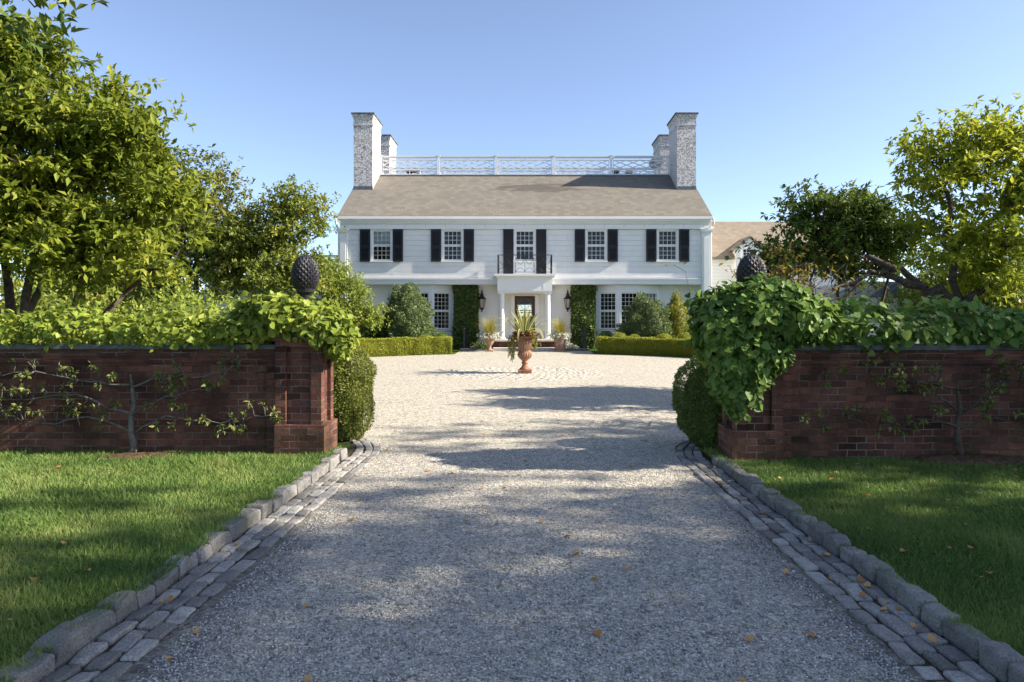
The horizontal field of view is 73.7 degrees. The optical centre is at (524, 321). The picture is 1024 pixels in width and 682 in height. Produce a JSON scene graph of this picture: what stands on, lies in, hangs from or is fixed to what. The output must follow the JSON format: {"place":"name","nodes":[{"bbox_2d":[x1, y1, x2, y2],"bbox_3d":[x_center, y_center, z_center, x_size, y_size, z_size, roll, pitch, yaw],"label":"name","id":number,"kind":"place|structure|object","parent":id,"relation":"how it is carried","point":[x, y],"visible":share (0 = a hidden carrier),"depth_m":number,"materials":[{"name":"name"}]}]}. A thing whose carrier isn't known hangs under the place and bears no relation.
{"place":"outdoors","nodes":[
{"label":"outdoors","id":0,"kind":"place"},
{"bbox_2d":[0,443,349,681],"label":"lawn","id":1,"kind":"structure","parent":0,"point":[346,445],"depth_m":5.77,"materials":[{"name":"plant"}]},
{"bbox_2d":[0,0,108,70],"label":"shade tree","id":2,"kind":"object","parent":1,"relation":"on","point":[45,19],"visible":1,"depth_m":6.14,"materials":[{"name":"green plant"}]},
{"bbox_2d":[40,435,380,681],"bbox_3d":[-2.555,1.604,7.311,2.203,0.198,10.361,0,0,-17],"label":"cobble edging","id":3,"kind":"object","parent":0,"point":[138,643],"visible":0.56,"depth_m":4.03,"materials":[{"name":"stone"}]},
{"bbox_2d":[0,0,1023,315],"label":"sky","id":4,"kind":"structure","parent":0,"point":[787,92],"materials":[{"name":"blue"}]},
{"bbox_2d":[115,351,927,681],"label":"gravel drive","id":5,"kind":"structure","parent":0,"point":[427,401],"depth_m":4.82,"materials":[{"name":"grey gravel"}]},
{"bbox_2d":[303,674,311,681],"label":"fallen leaf","id":6,"kind":"object","parent":5,"relation":"on","point":[307,678],"visible":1,"depth_m":3.02,"materials":[{"name":"beige plant"}]},
{"bbox_2d":[483,336,494,351],"bbox_3d":[-1.470,0.923,28.520,0.540,0.670,0.540,0,0,0],"label":"flower pot","id":7,"kind":"object","parent":5,"relation":"on","point":[489,342],"visible":0.83,"depth_m":28.37,"materials":[{"name":"ceramic"}]},
{"bbox_2d":[477,331,501,339],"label":"white flowers","id":8,"kind":"object","parent":7,"relation":"in","point":[495,336],"visible":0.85,"depth_m":28.28,"materials":[{"name":"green plant"}]},
{"bbox_2d":[477,314,506,337],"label":"ornamental grass","id":9,"kind":"object","parent":7,"relation":"in","point":[488,327],"depth_m":28.38,"materials":[{"name":"yellow plant"}]},
{"bbox_2d":[553,336,565,351],"bbox_3d":[1.470,0.928,28.520,0.620,0.660,0.620,0,0,0],"label":"flower pot","id":10,"kind":"object","parent":5,"relation":"on","point":[559,344],"visible":0.86,"depth_m":28.31,"materials":[{"name":"ceramic"}]},
{"bbox_2d":[548,332,570,340],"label":"white flowers","id":11,"kind":"object","parent":10,"relation":"in","point":[556,334],"visible":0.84,"depth_m":28.31,"materials":[{"name":"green plant"}]},
{"bbox_2d":[551,315,575,335],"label":"ornamental grass","id":12,"kind":"object","parent":10,"relation":"in","point":[561,328],"depth_m":28.38,"materials":[{"name":"yellow plant"}]},
{"bbox_2d":[592,629,601,636],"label":"fallen leaf","id":13,"kind":"object","parent":5,"relation":"on","point":[598,632],"visible":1,"depth_m":3.48,"materials":[{"name":"orange plant"}]},
{"bbox_2d":[744,635,753,640],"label":"fallen leaf","id":14,"kind":"object","parent":5,"relation":"on","point":[749,637],"visible":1,"depth_m":3.40,"materials":[{"name":"plant"}]},
{"bbox_2d":[132,443,917,681],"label":"loose gravel","id":15,"kind":"structure","parent":0,"point":[549,679],"depth_m":3.89,"materials":[{"name":"grey gravel"}]},
{"bbox_2d":[337,341,1004,449],"bbox_3d":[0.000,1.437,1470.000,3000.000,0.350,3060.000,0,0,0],"label":"ground","id":16,"kind":"structure","parent":0,"point":[455,351],"depth_m":28.73,"materials":[{"name":"soil"}]},
{"bbox_2d":[0,253,129,291],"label":"background tree","id":17,"kind":"object","parent":16,"relation":"on","point":[16,289],"visible":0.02,"depth_m":32.85,"materials":[{"name":"green plant"}]},
{"bbox_2d":[0,272,142,339],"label":"garden shrub","id":18,"kind":"object","parent":16,"relation":"on","point":[47,300],"visible":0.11,"depth_m":14.16,"materials":[{"name":"green plant"}]},
{"bbox_2d":[0,0,236,340],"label":"magnolia tree","id":19,"kind":"object","parent":16,"relation":"on","point":[56,223],"visible":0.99,"depth_m":10.63,"materials":[{"name":"green plant"}]},
{"bbox_2d":[0,343,274,452],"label":"brick wall","id":20,"kind":"structure","parent":16,"relation":"on","point":[251,378],"depth_m":7.97,"materials":[{"name":"brick"}]},
{"bbox_2d":[0,301,273,358],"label":"climbing vine","id":21,"kind":"object","parent":20,"relation":"on","point":[124,328],"visible":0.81,"depth_m":7.89,"materials":[{"name":"green plant"}]},
{"bbox_2d":[90,452,187,459],"bbox_3d":[-4.400,1.552,7.750,1.240,0.126,0.440,0,0,0],"label":"soil bed","id":22,"kind":"object","parent":16,"relation":"on","point":[135,455],"visible":0.41,"depth_m":7.69,"materials":[{"name":"brown soil"}]},
{"bbox_2d":[0,355,281,452],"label":"espalier tree","id":23,"kind":"object","parent":22,"relation":"on","point":[131,431],"visible":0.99,"depth_m":7.81,"materials":[{"name":"green plant"}]},
{"bbox_2d":[54,257,226,309],"bbox_3d":[-17.508,-1.686,30.213,8.048,6.271,5.987,0,0,-23],"label":"background tree","id":24,"kind":"object","parent":16,"relation":"on","point":[135,289],"visible":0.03,"depth_m":29.61,"materials":[{"name":"green plant"}]},
{"bbox_2d":[80,274,239,342],"bbox_3d":[-7.353,0.351,14.441,3.689,2.836,3.858,0,0,0],"label":"garden shrub","id":25,"kind":"object","parent":16,"relation":"on","point":[180,305],"visible":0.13,"depth_m":14.11,"materials":[{"name":"green plant"}]},
{"bbox_2d":[0,448,347,681],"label":"kerb","id":26,"kind":"structure","parent":16,"relation":"on","point":[67,648],"depth_m":3.77,"materials":[{"name":"stone"}]},
{"bbox_2d":[87,143,279,305],"bbox_3d":[-12.885,-2.591,25.018,8.005,8.149,5.090,0,0,0],"label":"oak tree","id":27,"kind":"object","parent":16,"relation":"on","point":[219,174],"visible":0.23,"depth_m":24.67,"materials":[{"name":"green plant"}]},
{"bbox_2d":[189,172,345,342],"bbox_3d":[-9.231,-1.909,24.418,5.546,6.731,3.964,0,0,0],"label":"spreading tree","id":28,"kind":"object","parent":16,"relation":"on","point":[280,236],"visible":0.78,"depth_m":24.00,"materials":[{"name":"green plant"}]},
{"bbox_2d":[205,255,337,312],"bbox_3d":[-12.255,-0.990,37.200,7.790,4.780,5.800,0,0,0],"label":"house side porch","id":29,"kind":"object","parent":16,"relation":"on","point":[316,295],"visible":0.01,"depth_m":34.50,"materials":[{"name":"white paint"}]},
{"bbox_2d":[268,327,336,454],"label":"brick pier","id":30,"kind":"structure","parent":16,"relation":"on","point":[304,392],"depth_m":7.85,"materials":[{"name":"brick"}]},
{"bbox_2d":[224,287,360,366],"bbox_3d":[-2.723,0.540,8.116,1.647,1.923,1.213,0,0,0],"label":"climbing vine","id":31,"kind":"object","parent":30,"relation":"attached to","point":[335,335],"visible":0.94,"depth_m":7.78,"materials":[{"name":"green plant"}]},
{"bbox_2d":[291,255,318,299],"bbox_3d":[-2.605,-0.393,8.100,0.325,0.784,0.323,0,0,0],"label":"pinecone finial","id":32,"kind":"object","parent":30,"relation":"on","point":[305,275],"visible":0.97,"depth_m":8.00,"materials":[{"name":"metal"}]},
{"bbox_2d":[311,255,397,336],"bbox_3d":[-7.138,-0.595,26.520,4.274,4.091,2.869,0,0,0],"label":"maple tree","id":33,"kind":"object","parent":16,"relation":"on","point":[366,314],"visible":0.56,"depth_m":26.07,"materials":[{"name":"green plant"}]},
{"bbox_2d":[333,345,377,440],"bbox_3d":[-2.416,0.918,9.125,0.852,1.411,0.882,0,0,-21],"label":"box bush","id":34,"kind":"object","parent":16,"relation":"on","point":[352,395],"visible":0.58,"depth_m":8.88,"materials":[{"name":"green plant"}]},
{"bbox_2d":[353,310,384,337],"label":"round shrub","id":35,"kind":"object","parent":16,"relation":"on","point":[366,332],"visible":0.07,"depth_m":27.75,"materials":[{"name":"green plant"}]},
{"bbox_2d":[355,337,403,356],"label":"box hedge","id":36,"kind":"object","parent":16,"relation":"on","point":[380,347],"visible":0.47,"depth_m":25.58,"materials":[{"name":"green plant"}]},
{"bbox_2d":[376,282,437,337],"bbox_3d":[-4.862,-0.128,28.219,2.554,3.066,2.466,0,0,0],"label":"conical shrub","id":37,"kind":"object","parent":16,"relation":"on","point":[411,314],"visible":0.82,"depth_m":27.59,"materials":[{"name":"green plant"}]},
{"bbox_2d":[400,336,452,355],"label":"box hedge","id":38,"kind":"object","parent":16,"relation":"on","point":[434,345],"visible":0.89,"depth_m":26.49,"materials":[{"name":"green plant"}]},
{"bbox_2d":[432,331,448,336],"bbox_3d":[-3.498,0.846,28.385,0.894,0.881,0.932,0,0,0],"label":"box ball","id":39,"kind":"object","parent":16,"relation":"on","point":[440,333],"visible":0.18,"depth_m":28.30,"materials":[{"name":"green plant"}]},
{"bbox_2d":[335,112,714,348],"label":"house","id":40,"kind":"structure","parent":16,"relation":"on","point":[541,243],"depth_m":31.17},
{"bbox_2d":[370,229,392,261],"bbox_3d":[-6.500,-3.447,31.055,1.060,1.505,0.260,0,0,0],"label":"window","id":41,"kind":"structure","parent":40,"relation":"in","point":[378,237],"depth_m":31.04,"materials":[{"name":"white paint"}]},
{"bbox_2d":[406,170,420,173],"bbox_3d":[-5.850,-7.691,35.900,0.720,0.420,0.400,0,0,0],"label":"roof vent","id":42,"kind":"object","parent":40,"relation":"on","point":[411,172],"visible":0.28,"depth_m":35.71,"materials":[{"name":"grey metal"}]},
{"bbox_2d":[389,285,453,346],"bbox_3d":[-4.760,-0.181,31.343,2.962,2.962,0.555,0,0,0],"label":"bow window","id":43,"kind":"structure","parent":40,"relation":"in","point":[432,291],"depth_m":31.37,"materials":[{"name":"white paint"}]},
{"bbox_2d":[441,229,463,261],"bbox_3d":[-3.280,-3.447,31.055,1.060,1.505,0.260,0,0,0],"label":"window","id":44,"kind":"structure","parent":40,"relation":"in","point":[445,233],"depth_m":31.04,"materials":[{"name":"white paint"}]},
{"bbox_2d":[452,285,479,348],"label":"ivy column","id":45,"kind":"structure","parent":40,"relation":"attached to","point":[466,308],"depth_m":31.09,"materials":[{"name":"green plant"}]},
{"bbox_2d":[478,290,485,311],"bbox_3d":[-1.982,-0.960,31.361,0.346,1.040,0.448,0,0,-30],"label":"wall lantern","id":46,"kind":"object","parent":40,"relation":"attached to","point":[482,299],"depth_m":31.26,"materials":[{"name":"black metal"}]},
{"bbox_2d":[513,229,535,261],"bbox_3d":[0.000,-3.447,31.055,1.060,1.505,0.260,0,0,0],"label":"window","id":47,"kind":"structure","parent":40,"relation":"in","point":[531,245],"depth_m":31.03,"materials":[{"name":"white paint"}]},
{"bbox_2d":[515,296,534,329],"bbox_3d":[0.000,-0.195,31.608,0.940,1.970,0.164,0,0,0],"label":"front door","id":48,"kind":"structure","parent":40,"relation":"in","point":[516,297],"depth_m":31.62,"materials":[{"name":"brown wood"}]},
{"bbox_2d":[563,290,571,311],"bbox_3d":[1.958,-0.960,31.361,0.346,1.040,0.448,0,0,-30],"label":"wall lantern","id":49,"kind":"object","parent":40,"relation":"attached to","point":[567,300],"depth_m":31.27,"materials":[{"name":"black metal"}]},
{"bbox_2d":[570,284,596,348],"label":"ivy column","id":50,"kind":"structure","parent":40,"relation":"attached to","point":[583,303],"depth_m":31.09,"materials":[{"name":"green plant"}]},
{"bbox_2d":[585,229,607,261],"bbox_3d":[3.240,-3.447,31.055,1.060,1.505,0.260,0,0,0],"label":"window","id":51,"kind":"structure","parent":40,"relation":"in","point":[602,245],"depth_m":31.03,"materials":[{"name":"white paint"}]},
{"bbox_2d":[596,285,659,336],"bbox_3d":[4.760,-0.181,31.343,2.962,2.962,0.555,0,0,0],"label":"bow window","id":52,"kind":"structure","parent":40,"relation":"in","point":[616,291],"depth_m":31.31,"materials":[{"name":"white paint"}]},
{"bbox_2d":[649,158,662,173],"bbox_3d":[6.891,-8.098,35.866,0.594,1.235,0.682,0,0,-19],"label":"satellite dish","id":53,"kind":"object","parent":40,"relation":"on","point":[654,162],"visible":0.5,"depth_m":35.93,"materials":[{"name":"grey metal"}]},
{"bbox_2d":[656,229,679,261],"bbox_3d":[6.480,-3.447,31.055,1.060,1.505,0.260,0,0,0],"label":"window","id":54,"kind":"structure","parent":40,"relation":"in","point":[674,233],"depth_m":31.04,"materials":[{"name":"white paint"}]},
{"bbox_2d":[460,339,589,350],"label":"entrance steps","id":55,"kind":"structure","parent":16,"relation":"on","point":[502,345],"depth_m":29.34,"materials":[{"name":"red brick"}]},
{"bbox_2d":[463,327,467,348],"bbox_3d":[-2.620,0.730,30.144,0.050,1.020,1.738,0,0,0],"label":"handrail","id":56,"kind":"object","parent":55,"relation":"on","point":[464,338],"visible":0.76,"depth_m":29.75,"materials":[{"name":"black metal"}]},
{"bbox_2d":[472,341,487,348],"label":"shrub","id":57,"kind":"object","parent":55,"relation":"on","point":[478,345],"visible":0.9,"depth_m":29.10,"materials":[{"name":"green plant"}]},
{"bbox_2d":[565,340,576,348],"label":"white flowers","id":58,"kind":"object","parent":55,"relation":"on","point":[568,345],"visible":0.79,"depth_m":29.07,"materials":[{"name":"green plant"}]},
{"bbox_2d":[582,327,585,348],"bbox_3d":[2.620,0.730,30.144,0.050,1.020,1.738,0,0,0],"label":"handrail","id":59,"kind":"object","parent":55,"relation":"on","point":[583,338],"visible":0.76,"depth_m":29.87,"materials":[{"name":"black metal"}]},
{"bbox_2d":[447,366,603,380],"bbox_3d":[0.000,1.458,18.800,4.344,0.164,4.340,0,0,0],"label":"cobble circle","id":60,"kind":"object","parent":16,"relation":"on","point":[533,370],"visible":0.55,"depth_m":18.58,"materials":[{"name":"stone"}]},
{"bbox_2d":[514,336,535,373],"bbox_3d":[0.000,0.909,18.800,0.648,1.030,0.648,0,0,0],"label":"urn","id":61,"kind":"object","parent":60,"relation":"on","point":[524,354],"visible":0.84,"depth_m":18.65,"materials":[{"name":"ceramic"}]},
{"bbox_2d":[508,334,541,361],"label":"trailing plant","id":62,"kind":"object","parent":61,"relation":"in","point":[511,351],"visible":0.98,"depth_m":18.55,"materials":[{"name":"green plant"}]},
{"bbox_2d":[511,329,539,340],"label":"copper plant","id":63,"kind":"object","parent":61,"relation":"in","point":[521,336],"visible":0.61,"depth_m":18.55,"materials":[{"name":"brown plant"}]},
{"bbox_2d":[516,328,535,340],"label":"yellow green plant","id":64,"kind":"object","parent":61,"relation":"in","point":[527,331],"visible":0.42,"depth_m":18.60,"materials":[{"name":"green plant"}]},
{"bbox_2d":[489,304,565,340],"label":"striped strap plant","id":65,"kind":"object","parent":61,"relation":"in","point":[521,325],"visible":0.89,"depth_m":18.62,"materials":[{"name":"green plant"}]},
{"bbox_2d":[596,330,612,344],"bbox_3d":[3.347,0.836,28.202,0.823,0.935,0.890,0,0,29],"label":"box ball","id":66,"kind":"object","parent":16,"relation":"on","point":[607,333],"visible":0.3,"depth_m":28.05,"materials":[{"name":"green plant"}]},
{"bbox_2d":[611,332,625,336],"bbox_3d":[3.757,0.846,27.120,0.799,0.909,0.805,0,0,0],"label":"box ball","id":67,"kind":"object","parent":16,"relation":"on","point":[620,334],"visible":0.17,"depth_m":27.01,"materials":[{"name":"green plant"}]},
{"bbox_2d":[615,291,674,337],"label":"rounded shrub","id":68,"kind":"object","parent":16,"relation":"on","point":[645,316],"visible":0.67,"depth_m":27.55,"materials":[{"name":"green plant"}]},
{"bbox_2d":[595,336,696,357],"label":"box hedge","id":69,"kind":"object","parent":16,"relation":"on","point":[646,346],"visible":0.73,"depth_m":26.08,"materials":[{"name":"green plant"}]},
{"bbox_2d":[655,333,671,338],"bbox_3d":[5.383,0.882,26.512,0.904,0.897,0.888,0,0,0],"label":"box ball","id":70,"kind":"object","parent":16,"relation":"on","point":[665,335],"visible":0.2,"depth_m":26.37,"materials":[{"name":"green plant"}]},
{"bbox_2d":[664,289,690,337],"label":"conical shrub","id":71,"kind":"object","parent":16,"relation":"on","point":[678,315],"visible":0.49,"depth_m":28.31,"materials":[{"name":"green plant"}]},
{"bbox_2d":[677,332,690,338],"bbox_3d":[6.144,0.862,26.092,0.879,0.921,0.892,0,0,0],"label":"box ball","id":72,"kind":"object","parent":16,"relation":"on","point":[685,335],"visible":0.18,"depth_m":25.96,"materials":[{"name":"green plant"}]},
{"bbox_2d":[718,330,783,461],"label":"brick pier","id":73,"kind":"structure","parent":16,"relation":"on","point":[760,436],"depth_m":7.60,"materials":[{"name":"brick"}]},
{"bbox_2d":[736,254,766,282],"bbox_3d":[2.605,-0.386,7.850,0.340,0.769,0.338,0,0,0],"label":"pinecone finial","id":74,"kind":"object","parent":73,"relation":"on","point":[750,264],"visible":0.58,"depth_m":7.75,"materials":[{"name":"metal"}]},
{"bbox_2d":[683,271,842,423],"bbox_3d":[2.657,0.472,7.689,1.764,2.057,1.331,0,0,0],"label":"climbing vine","id":75,"kind":"object","parent":73,"relation":"attached to","point":[776,322],"visible":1,"depth_m":7.29,"materials":[{"name":"green plant"}]},
{"bbox_2d":[664,256,884,334],"bbox_3d":[3.831,0.297,10.082,3.493,2.567,1.702,0,0,0],"label":"bare shrub","id":76,"kind":"object","parent":16,"relation":"on","point":[815,284],"visible":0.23,"depth_m":10.21,"materials":[{"name":"brown plant"}]},
{"bbox_2d":[710,222,853,294],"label":"house wing","id":77,"kind":"structure","parent":16,"relation":"on","point":[728,238],"depth_m":36.66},
{"bbox_2d":[758,241,838,293],"bbox_3d":[4.744,0.080,11.693,1.500,2.957,1.056,0,0,0],"label":"autumn shrub","id":78,"kind":"object","parent":16,"relation":"on","point":[796,260],"visible":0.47,"depth_m":11.77,"materials":[{"name":"green plant"}]},
{"bbox_2d":[724,173,946,329],"bbox_3d":[6.386,-0.693,14.124,4.520,4.691,2.820,0,0,0],"label":"magnolia tree","id":79,"kind":"object","parent":16,"relation":"on","point":[851,223],"visible":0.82,"depth_m":13.58,"materials":[{"name":"green plant"}]},
{"bbox_2d":[676,440,998,681],"bbox_3d":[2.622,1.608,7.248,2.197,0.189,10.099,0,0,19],"label":"cobble edging","id":80,"kind":"object","parent":16,"relation":"on","point":[807,560],"visible":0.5,"depth_m":4.02,"materials":[{"name":"stone"}]},
{"bbox_2d":[671,355,721,446],"bbox_3d":[2.366,1.026,8.728,0.996,1.194,0.972,0,0,0],"label":"box bush","id":81,"kind":"object","parent":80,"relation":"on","point":[698,409],"visible":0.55,"depth_m":8.53,"materials":[{"name":"green plant"}]},
{"bbox_2d":[910,621,918,627],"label":"fallen leaf","id":82,"kind":"object","parent":80,"relation":"on","point":[912,624],"visible":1,"depth_m":3.52,"materials":[{"name":"plant"}]},
{"bbox_2d":[927,633,938,641],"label":"fallen leaf","id":83,"kind":"object","parent":80,"relation":"on","point":[932,638],"visible":1,"depth_m":3.36,"materials":[{"name":"plant"}]},
{"bbox_2d":[712,455,1023,681],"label":"kerb","id":84,"kind":"structure","parent":16,"relation":"on","point":[997,661],"depth_m":3.85,"materials":[{"name":"stone"}]},
{"bbox_2d":[856,265,903,330],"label":"young shoots","id":85,"kind":"object","parent":16,"relation":"on","point":[878,283],"visible":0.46,"depth_m":9.63,"materials":[{"name":"green plant"}]},
{"bbox_2d":[810,282,986,343],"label":"outbuilding","id":86,"kind":"structure","parent":16,"relation":"on","point":[892,286],"depth_m":30.96,"materials":[{"name":"white paint"}]},
{"bbox_2d":[783,344,1023,459],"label":"brick wall","id":87,"kind":"structure","parent":16,"relation":"on","point":[963,365],"depth_m":7.72,"materials":[{"name":"brick"}]},
{"bbox_2d":[805,294,1023,363],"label":"climbing vine","id":88,"kind":"object","parent":87,"relation":"on","point":[967,329],"visible":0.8,"depth_m":7.61,"materials":[{"name":"green plant"}]},
{"bbox_2d":[830,91,1023,343],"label":"magnolia tree","id":89,"kind":"object","parent":16,"relation":"on","point":[987,150],"visible":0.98,"depth_m":11.90,"materials":[{"name":"green plant"}]},
{"bbox_2d":[876,240,1023,327],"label":"background tree","id":90,"kind":"object","parent":16,"relation":"on","point":[934,278],"visible":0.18,"depth_m":28.73,"materials":[{"name":"green plant"}]},
{"bbox_2d":[991,226,1023,292],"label":"background tree","id":91,"kind":"object","parent":16,"relation":"on","point":[1018,258],"visible":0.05,"depth_m":33.01,"materials":[{"name":"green plant"}]},
{"bbox_2d":[1001,293,1023,343],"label":"garden shrub","id":92,"kind":"object","parent":16,"relation":"on","point":[1021,307],"visible":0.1,"depth_m":11.36,"materials":[{"name":"green plant"}]},
{"bbox_2d":[696,445,1023,660],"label":"lawn","id":93,"kind":"structure","parent":0,"point":[700,447],"depth_m":5.47,"materials":[{"name":"plant"}]},
{"bbox_2d":[910,454,1023,466],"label":"soil bed","id":94,"kind":"object","parent":93,"relation":"on","point":[994,459],"visible":0.54,"depth_m":7.44,"materials":[{"name":"brown soil"}]},
{"bbox_2d":[800,357,1023,455],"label":"espalier tree","id":95,"kind":"object","parent":94,"relation":"on","point":[959,410],"visible":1,"depth_m":7.54,"materials":[{"name":"green plant"}]}
]}

